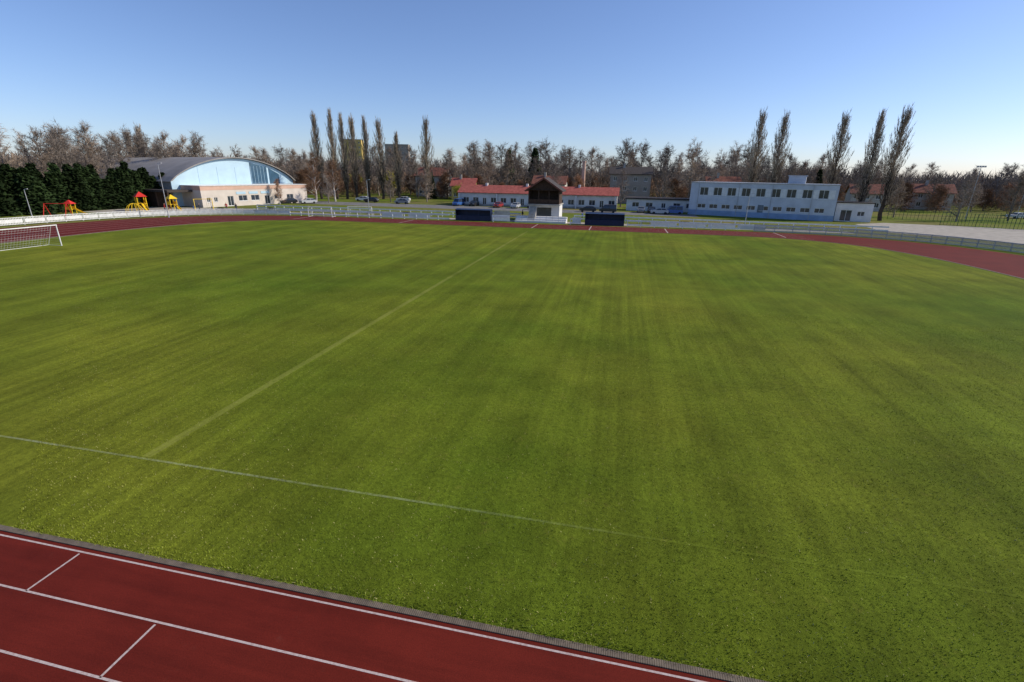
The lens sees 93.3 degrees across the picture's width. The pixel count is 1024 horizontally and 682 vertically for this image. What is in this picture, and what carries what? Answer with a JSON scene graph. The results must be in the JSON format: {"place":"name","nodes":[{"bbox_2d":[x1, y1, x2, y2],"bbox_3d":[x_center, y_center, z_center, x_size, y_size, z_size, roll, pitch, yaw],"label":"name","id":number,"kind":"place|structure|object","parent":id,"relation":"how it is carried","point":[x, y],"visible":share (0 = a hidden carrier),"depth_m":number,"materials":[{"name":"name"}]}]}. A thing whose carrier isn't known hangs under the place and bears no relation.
{"place":"outdoors","nodes":[
{"label":"outdoors","id":0,"kind":"place"},
{"bbox_2d":[385,144,409,167],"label":"grey tower block","id":1,"kind":"structure","parent":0,"point":[403,149],"depth_m":423.65,"materials":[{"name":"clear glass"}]},
{"bbox_2d":[0,215,1023,681],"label":"running track","id":2,"kind":"structure","parent":0,"point":[76,637],"depth_m":10.04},
{"bbox_2d":[0,216,813,681],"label":"lane markings","id":3,"kind":"object","parent":2,"relation":"on","point":[264,590],"visible":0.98,"depth_m":10.06,"materials":[{"name":"paint"}]},
{"bbox_2d":[0,220,1023,681],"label":"track kerb drain","id":4,"kind":"object","parent":2,"relation":"on","point":[694,670],"visible":1,"depth_m":10.61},
{"bbox_2d":[0,188,1023,255],"bbox_3d":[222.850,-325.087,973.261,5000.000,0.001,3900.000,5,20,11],"label":"ground","id":5,"kind":"structure","parent":0,"point":[622,208],"depth_m":108.31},
{"bbox_2d":[0,177,24,216],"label":"conifer tree","id":6,"kind":"object","parent":5,"relation":"on","point":[5,207],"visible":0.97,"depth_m":90.84,"materials":[{"name":"green plant"}]},
{"bbox_2d":[0,123,25,168],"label":"bare tree","id":7,"kind":"object","parent":5,"relation":"on","point":[10,162],"visible":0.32,"depth_m":124.92,"materials":[{"name":"brown plant"}]},
{"bbox_2d":[0,163,27,214],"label":"conifer tree","id":8,"kind":"object","parent":5,"relation":"on","point":[8,175],"visible":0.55,"depth_m":92.19,"materials":[{"name":"green plant"}]},
{"bbox_2d":[10,127,39,167],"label":"bare tree","id":9,"kind":"object","parent":5,"relation":"on","point":[23,150],"visible":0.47,"depth_m":123.45,"materials":[{"name":"brown plant"}]},
{"bbox_2d":[15,166,55,215],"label":"conifer tree","id":10,"kind":"object","parent":5,"relation":"on","point":[26,183],"visible":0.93,"depth_m":93.45,"materials":[{"name":"green plant"}]},
{"bbox_2d":[16,125,59,175],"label":"bare tree","id":11,"kind":"object","parent":5,"relation":"on","point":[35,148],"visible":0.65,"depth_m":109.75,"materials":[{"name":"brown plant"}]},
{"bbox_2d":[30,177,62,214],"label":"conifer tree","id":12,"kind":"object","parent":5,"relation":"on","point":[44,192],"visible":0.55,"depth_m":95.88,"materials":[{"name":"green plant"}]},
{"bbox_2d":[38,130,69,174],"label":"bare tree","id":13,"kind":"object","parent":5,"relation":"on","point":[56,144],"visible":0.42,"depth_m":117.93,"materials":[{"name":"brown plant"}]},
{"bbox_2d":[36,130,79,169],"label":"bare tree","id":14,"kind":"object","parent":5,"relation":"on","point":[58,159],"visible":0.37,"depth_m":119.58,"materials":[{"name":"brown plant"}]},
{"bbox_2d":[44,171,77,212],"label":"conifer tree","id":15,"kind":"object","parent":5,"relation":"on","point":[51,179],"visible":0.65,"depth_m":99.51,"materials":[{"name":"green plant"}]},
{"bbox_2d":[51,168,74,211],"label":"conifer tree","id":16,"kind":"object","parent":5,"relation":"on","point":[58,174],"visible":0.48,"depth_m":100.62,"materials":[{"name":"green plant"}]},
{"bbox_2d":[34,124,98,167],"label":"bare tree","id":17,"kind":"object","parent":5,"relation":"on","point":[64,142],"visible":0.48,"depth_m":120.90,"materials":[{"name":"brown plant"}]},
{"bbox_2d":[61,171,91,210],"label":"conifer tree","id":18,"kind":"object","parent":5,"relation":"on","point":[68,179],"visible":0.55,"depth_m":102.46,"materials":[{"name":"green plant"}]},
{"bbox_2d":[67,120,104,177],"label":"bare tree","id":19,"kind":"object","parent":5,"relation":"on","point":[84,137],"visible":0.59,"depth_m":128.04,"materials":[{"name":"brown plant"}]},
{"bbox_2d":[70,167,101,210],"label":"conifer tree","id":20,"kind":"object","parent":5,"relation":"on","point":[76,178],"visible":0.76,"depth_m":103.75,"materials":[{"name":"green plant"}]},
{"bbox_2d":[79,165,107,209],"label":"conifer tree","id":21,"kind":"object","parent":5,"relation":"on","point":[87,174],"visible":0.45,"depth_m":106.54,"materials":[{"name":"green plant"}]},
{"bbox_2d":[89,173,118,209],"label":"conifer tree","id":22,"kind":"object","parent":5,"relation":"on","point":[96,177],"visible":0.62,"depth_m":107.86,"materials":[{"name":"green plant"}]},
{"bbox_2d":[81,133,128,178],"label":"bare tree","id":23,"kind":"object","parent":5,"relation":"on","point":[109,153],"visible":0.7,"depth_m":123.61,"materials":[{"name":"brown plant"}]},
{"bbox_2d":[100,178,124,209],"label":"conifer tree","id":24,"kind":"object","parent":5,"relation":"on","point":[106,182],"visible":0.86,"depth_m":109.40,"materials":[{"name":"green plant"}]},
{"bbox_2d":[105,175,129,208],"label":"conifer tree","id":25,"kind":"object","parent":5,"relation":"on","point":[110,178],"visible":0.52,"depth_m":110.53,"materials":[{"name":"green plant"}]},
{"bbox_2d":[105,131,133,163],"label":"bare tree","id":26,"kind":"object","parent":5,"relation":"on","point":[113,138],"visible":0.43,"depth_m":137.72,"materials":[{"name":"brown plant"}]},
{"bbox_2d":[113,167,140,208],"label":"conifer tree","id":27,"kind":"object","parent":5,"relation":"on","point":[121,181],"visible":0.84,"depth_m":111.42,"materials":[{"name":"green plant"}]},
{"bbox_2d":[122,170,142,207],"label":"conifer tree","id":28,"kind":"object","parent":5,"relation":"on","point":[130,182],"visible":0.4,"depth_m":113.16,"materials":[{"name":"green plant"}]},
{"bbox_2d":[117,125,149,157],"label":"bare tree","id":29,"kind":"object","parent":5,"relation":"on","point":[125,136],"visible":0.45,"depth_m":145.24,"materials":[{"name":"brown plant"}]},
{"bbox_2d":[128,169,150,206],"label":"conifer tree","id":30,"kind":"object","parent":5,"relation":"on","point":[133,175],"visible":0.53,"depth_m":115.81,"materials":[{"name":"green plant"}]},
{"bbox_2d":[125,128,157,157],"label":"bare tree","id":31,"kind":"object","parent":5,"relation":"on","point":[139,137],"visible":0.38,"depth_m":148.10,"materials":[{"name":"brown plant"}]},
{"bbox_2d":[0,208,289,225],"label":"white picket fence","id":32,"kind":"object","parent":5,"relation":"on","point":[73,217],"visible":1,"depth_m":90.87,"materials":[{"name":"metal"}]},
{"bbox_2d":[140,167,154,205],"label":"conifer tree","id":33,"kind":"object","parent":5,"relation":"on","point":[145,177],"visible":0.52,"depth_m":118.09,"materials":[{"name":"green plant"}]},
{"bbox_2d":[141,139,172,160],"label":"bare tree","id":34,"kind":"object","parent":5,"relation":"on","point":[159,152],"visible":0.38,"depth_m":135.87,"materials":[{"name":"brown plant"}]},
{"bbox_2d":[149,130,177,156],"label":"bare tree","id":35,"kind":"object","parent":5,"relation":"on","point":[162,139],"visible":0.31,"depth_m":148.68,"materials":[{"name":"brown plant"}]},
{"bbox_2d":[83,207,258,214],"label":"playground surface","id":36,"kind":"object","parent":5,"relation":"on","point":[135,209],"visible":0.43,"depth_m":109.78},
{"bbox_2d":[171,132,192,156],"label":"bare tree","id":37,"kind":"object","parent":5,"relation":"on","point":[183,140],"visible":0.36,"depth_m":168.71,"materials":[{"name":"brown plant"}]},
{"bbox_2d":[184,131,205,156],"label":"bare tree","id":38,"kind":"object","parent":5,"relation":"on","point":[195,150],"visible":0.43,"depth_m":150.92,"materials":[{"name":"brown plant"}]},
{"bbox_2d":[182,132,219,156],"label":"bare tree","id":39,"kind":"object","parent":5,"relation":"on","point":[201,154],"visible":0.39,"depth_m":152.27,"materials":[{"name":"brown plant"}]},
{"bbox_2d":[95,157,306,207],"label":"arched sports hall","id":40,"kind":"structure","parent":5,"relation":"on","point":[221,181],"depth_m":127.03,"materials":[{"name":"white glass"}]},
{"bbox_2d":[207,194,292,205],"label":"annex front windows","id":41,"kind":"structure","parent":40,"relation":"in","point":[253,197],"depth_m":128.56,"materials":[{"name":"black glass"}]},
{"bbox_2d":[301,152,327,200],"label":"birch tree","id":42,"kind":"object","parent":5,"relation":"on","point":[313,170],"visible":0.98,"depth_m":143.14,"materials":[{"name":"brown plant"}]},
{"bbox_2d":[308,110,324,198],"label":"poplar tree","id":43,"kind":"object","parent":5,"relation":"on","point":[317,146],"visible":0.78,"depth_m":155.01,"materials":[{"name":"brown plant"}]},
{"bbox_2d":[325,107,339,198],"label":"poplar tree","id":44,"kind":"object","parent":5,"relation":"on","point":[332,141],"visible":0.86,"depth_m":155.63,"materials":[{"name":"brown plant"}]},
{"bbox_2d":[322,158,344,201],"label":"birch tree","id":45,"kind":"object","parent":5,"relation":"on","point":[331,167],"visible":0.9,"depth_m":146.69,"materials":[{"name":"brown plant"}]},
{"bbox_2d":[336,111,349,198],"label":"poplar tree","id":46,"kind":"object","parent":5,"relation":"on","point":[343,156],"visible":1,"depth_m":158.00,"materials":[{"name":"brown plant"}]},
{"bbox_2d":[346,113,359,197],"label":"poplar tree","id":47,"kind":"object","parent":5,"relation":"on","point":[354,169],"visible":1,"depth_m":158.32,"materials":[{"name":"brown plant"}]},
{"bbox_2d":[359,114,372,196],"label":"poplar tree","id":48,"kind":"object","parent":5,"relation":"on","point":[366,160],"visible":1,"depth_m":160.70,"materials":[{"name":"brown plant"}]},
{"bbox_2d":[289,209,448,219],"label":"white railing fence","id":49,"kind":"object","parent":5,"relation":"on","point":[380,216],"visible":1,"depth_m":98.79,"materials":[{"name":"metal"}]},
{"bbox_2d":[372,117,388,198],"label":"poplar tree","id":50,"kind":"object","parent":5,"relation":"on","point":[380,151],"visible":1,"depth_m":159.65,"materials":[{"name":"brown plant"}]},
{"bbox_2d":[256,204,520,216],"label":"white railing fence","id":51,"kind":"object","parent":5,"relation":"on","point":[362,208],"visible":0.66,"depth_m":108.56,"materials":[{"name":"metal"}]},
{"bbox_2d":[391,131,403,197],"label":"poplar tree","id":52,"kind":"object","parent":5,"relation":"on","point":[398,171],"visible":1,"depth_m":161.31,"materials":[{"name":"brown plant"}]},
{"bbox_2d":[418,115,433,199],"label":"poplar tree","id":53,"kind":"object","parent":5,"relation":"on","point":[426,161],"visible":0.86,"depth_m":161.58,"materials":[{"name":"brown plant"}]},
{"bbox_2d":[420,166,434,201],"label":"bare tree","id":54,"kind":"object","parent":5,"relation":"on","point":[426,176],"visible":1,"depth_m":151.59,"materials":[{"name":"brown plant"}]},
{"bbox_2d":[414,167,452,196],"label":"white cottage","id":55,"kind":"structure","parent":5,"relation":"on","point":[437,173],"depth_m":186.22,"materials":[{"name":"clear glass"}]},
{"bbox_2d":[450,175,478,199],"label":"yellow cottage","id":56,"kind":"structure","parent":5,"relation":"on","point":[466,181],"depth_m":168.95,"materials":[{"name":"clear glass"}]},
{"bbox_2d":[455,208,491,220],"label":"team dugout","id":57,"kind":"object","parent":5,"relation":"on","point":[468,214],"visible":0.98,"depth_m":96.23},
{"bbox_2d":[303,201,697,216],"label":"car park road","id":58,"kind":"structure","parent":5,"relation":"on","point":[453,207],"depth_m":131.49,"materials":[{"name":"asphalt"}]},
{"bbox_2d":[0,149,1022,198],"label":"distant woods","id":59,"kind":"object","parent":5,"relation":"on","point":[988,179],"visible":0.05,"depth_m":225.89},
{"bbox_2d":[0,220,1023,681],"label":"football pitch grass","id":60,"kind":"structure","parent":5,"relation":"on","point":[842,288],"depth_m":18.37,"materials":[{"name":"plant"}]},
{"bbox_2d":[0,224,61,250],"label":"football goal","id":61,"kind":"object","parent":60,"relation":"on","point":[32,237],"visible":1,"depth_m":56.05,"materials":[{"name":"white paint"}]},
{"bbox_2d":[142,231,527,457],"bbox_3d":[-4.784,-7.127,47.865,0.340,0.001,69.000,5,20,11],"label":"halfway line","id":62,"kind":"object","parent":60,"relation":"on","point":[158,449],"visible":1,"depth_m":22.25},
{"bbox_2d":[0,221,1022,289],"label":"faded pitch markings","id":63,"kind":"object","parent":60,"relation":"on","point":[403,258],"visible":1,"depth_m":53.84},
{"bbox_2d":[0,435,1023,597],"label":"touchline marking","id":64,"kind":"object","parent":60,"relation":"on","point":[785,559],"visible":1,"depth_m":13.20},
{"bbox_2d":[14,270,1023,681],"bbox_3d":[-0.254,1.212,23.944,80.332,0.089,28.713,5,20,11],"label":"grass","id":65,"kind":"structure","parent":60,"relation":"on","point":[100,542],"depth_m":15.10,"materials":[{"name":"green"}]},
{"bbox_2d":[6,135,1023,211],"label":"distant trees","id":66,"kind":"object","parent":5,"relation":"on","point":[695,173],"visible":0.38,"depth_m":186.37,"materials":[{"name":"brown plant"}]},
{"bbox_2d":[45,166,1021,212],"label":"rusty shrubs","id":67,"kind":"object","parent":5,"relation":"on","point":[678,191],"visible":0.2,"depth_m":160.68,"materials":[{"name":"brown plant"}]},
{"bbox_2d":[527,147,540,185],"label":"conifer tree","id":68,"kind":"object","parent":5,"relation":"on","point":[535,153],"visible":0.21,"depth_m":198.99,"materials":[{"name":"green plant"}]},
{"bbox_2d":[457,183,619,208],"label":"red roofed clubhouse","id":69,"kind":"structure","parent":5,"relation":"on","point":[579,196],"depth_m":136.91,"materials":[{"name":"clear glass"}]},
{"bbox_2d":[464,197,614,206],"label":"front wall windows","id":70,"kind":"structure","parent":69,"relation":"in","point":[466,199],"depth_m":137.29,"materials":[{"name":"black glass"}]},
{"bbox_2d":[515,215,566,223],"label":"concrete terrace steps","id":71,"kind":"structure","parent":5,"relation":"on","point":[547,219],"depth_m":94.24,"materials":[{"name":"concrete"}]},
{"bbox_2d":[524,177,565,220],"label":"commentary booth","id":72,"kind":"object","parent":5,"relation":"on","point":[544,196],"visible":0.86,"depth_m":96.64,"materials":[{"name":"paint"}]},
{"bbox_2d":[531,172,568,186],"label":"white cottage","id":73,"kind":"structure","parent":5,"relation":"on","point":[536,178],"depth_m":166.57,"materials":[{"name":"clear glass"}]},
{"bbox_2d":[585,212,624,225],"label":"team dugout","id":74,"kind":"object","parent":5,"relation":"on","point":[605,219],"visible":1,"depth_m":90.89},
{"bbox_2d":[614,168,631,206],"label":"bare tree","id":75,"kind":"object","parent":5,"relation":"on","point":[622,181],"visible":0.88,"depth_m":141.56,"materials":[{"name":"brown plant"}]},
{"bbox_2d":[610,174,651,203],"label":"front wall","id":76,"kind":"structure","parent":5,"relation":"on","point":[639,183],"depth_m":158.45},
{"bbox_2d":[286,169,1023,210],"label":"wood understorey","id":77,"kind":"object","parent":5,"relation":"on","point":[652,187],"visible":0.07,"depth_m":187.97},
{"bbox_2d":[626,196,689,211],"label":"white flat roofed annex","id":78,"kind":"object","parent":5,"relation":"on","point":[633,203],"visible":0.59,"depth_m":127.78,"materials":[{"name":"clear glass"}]},
{"bbox_2d":[651,166,674,196],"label":"bare tree","id":79,"kind":"object","parent":5,"relation":"on","point":[663,186],"visible":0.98,"depth_m":140.99,"materials":[{"name":"brown plant"}]},
{"bbox_2d":[627,220,740,229],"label":"white railing fence","id":80,"kind":"object","parent":5,"relation":"on","point":[682,226],"visible":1,"depth_m":87.16,"materials":[{"name":"metal"}]},
{"bbox_2d":[704,173,741,181],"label":"white cottage","id":81,"kind":"structure","parent":5,"relation":"on","point":[726,179],"depth_m":157.23,"materials":[{"name":"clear glass"}]},
{"bbox_2d":[574,215,888,232],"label":"white railing fence","id":82,"kind":"object","parent":5,"relation":"on","point":[749,224],"visible":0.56,"depth_m":89.89,"materials":[{"name":"metal"}]},
{"bbox_2d":[744,106,769,182],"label":"poplar tree","id":83,"kind":"object","parent":5,"relation":"on","point":[757,146],"visible":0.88,"depth_m":129.15,"materials":[{"name":"brown plant"}]},
{"bbox_2d":[688,183,839,215],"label":"front wall","id":84,"kind":"structure","parent":5,"relation":"on","point":[828,206],"depth_m":110.94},
{"bbox_2d":[688,209,833,221],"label":"plinth","id":85,"kind":"structure","parent":84,"relation":"attached to","point":[766,215],"depth_m":112.03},
{"bbox_2d":[698,187,828,212],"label":"front wall windows","id":86,"kind":"structure","parent":84,"relation":"attached to","point":[762,192],"depth_m":110.91,"materials":[{"name":"black glass"}]},
{"bbox_2d":[697,187,829,213],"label":"front wall frames","id":87,"kind":"structure","parent":84,"relation":"attached to","point":[764,196],"depth_m":111.23,"materials":[{"name":"white paint"}]},
{"bbox_2d":[708,187,835,198],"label":"window piers","id":88,"kind":"object","parent":84,"relation":"attached to","point":[783,193],"depth_m":110.03,"materials":[{"name":"white paint"}]},
{"bbox_2d":[766,110,791,182],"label":"poplar tree","id":89,"kind":"object","parent":5,"relation":"on","point":[780,138],"visible":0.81,"depth_m":124.78,"materials":[{"name":"brown plant"}]},
{"bbox_2d":[825,110,853,183],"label":"poplar tree","id":90,"kind":"object","parent":5,"relation":"on","point":[834,165],"visible":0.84,"depth_m":115.56,"materials":[{"name":"brown plant"}]},
{"bbox_2d":[833,201,875,221],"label":"white garage","id":91,"kind":"structure","parent":5,"relation":"on","point":[852,211],"depth_m":105.79,"materials":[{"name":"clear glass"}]},
{"bbox_2d":[840,163,878,201],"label":"bare tree","id":92,"kind":"object","parent":5,"relation":"on","point":[856,186],"visible":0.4,"depth_m":127.28,"materials":[{"name":"brown plant"}]},
{"bbox_2d":[844,184,885,210],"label":"white cottage","id":93,"kind":"structure","parent":5,"relation":"on","point":[875,199],"depth_m":140.86,"materials":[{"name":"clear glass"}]},
{"bbox_2d":[856,107,888,201],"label":"poplar tree","id":94,"kind":"object","parent":5,"relation":"on","point":[868,176],"visible":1,"depth_m":105.80,"materials":[{"name":"brown plant"}]},
{"bbox_2d":[754,224,1023,252],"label":"metal fence","id":95,"kind":"object","parent":5,"relation":"on","point":[1013,246],"visible":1,"depth_m":75.34,"materials":[{"name":"metal"}]},
{"bbox_2d":[877,103,915,220],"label":"poplar tree","id":96,"kind":"object","parent":5,"relation":"on","point":[890,178],"visible":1,"depth_m":105.31,"materials":[{"name":"brown plant"}]},
{"bbox_2d":[884,179,911,217],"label":"bare tree","id":97,"kind":"object","parent":5,"relation":"on","point":[897,205],"visible":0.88,"depth_m":117.45,"materials":[{"name":"brown plant"}]},
{"bbox_2d":[903,180,956,209],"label":"white cottage","id":98,"kind":"structure","parent":5,"relation":"on","point":[921,196],"depth_m":151.60,"materials":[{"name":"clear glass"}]},
{"bbox_2d":[887,210,1022,223],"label":"green court fence","id":99,"kind":"object","parent":5,"relation":"on","point":[951,216],"visible":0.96,"depth_m":110.25,"materials":[{"name":"metal"}]},
{"bbox_2d":[940,172,980,221],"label":"bare tree","id":100,"kind":"object","parent":5,"relation":"on","point":[964,195],"visible":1,"depth_m":108.16,"materials":[{"name":"brown plant"}]},
{"bbox_2d":[939,212,1023,229],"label":"green court fence","id":101,"kind":"object","parent":5,"relation":"on","point":[984,221],"visible":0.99,"depth_m":96.97,"materials":[{"name":"metal"}]},
{"bbox_2d":[999,173,1023,220],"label":"bare tree","id":102,"kind":"object","parent":5,"relation":"on","point":[1012,204],"visible":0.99,"depth_m":112.89,"materials":[{"name":"brown plant"}]},
{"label":"side walls","id":103,"kind":"object","parent":5,"relation":"on","visible":0},
{"bbox_2d":[692,181,840,185],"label":"roof parapet","id":104,"kind":"structure","parent":103,"relation":"on","point":[764,183],"depth_m":110.98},
{"bbox_2d":[0,0,1023,180],"label":"sky","id":105,"kind":"structure","parent":0,"point":[580,74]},
{"bbox_2d":[265,212,850,233],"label":"asphalt path","id":106,"kind":"structure","parent":0,"point":[624,224],"depth_m":91.26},
{"bbox_2d":[788,175,806,183],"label":"roof stairhead","id":107,"kind":"object","parent":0,"point":[795,179],"visible":1,"depth_m":110.20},
{"bbox_2d":[856,223,1023,243],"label":"access road","id":108,"kind":"structure","parent":0,"point":[1006,235],"depth_m":89.79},
{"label":"gables","id":109,"kind":"object","parent":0,"visible":0},
{"bbox_2d":[609,167,652,174],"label":"roof","id":110,"kind":"structure","parent":109,"relation":"on","point":[640,170],"depth_m":158.87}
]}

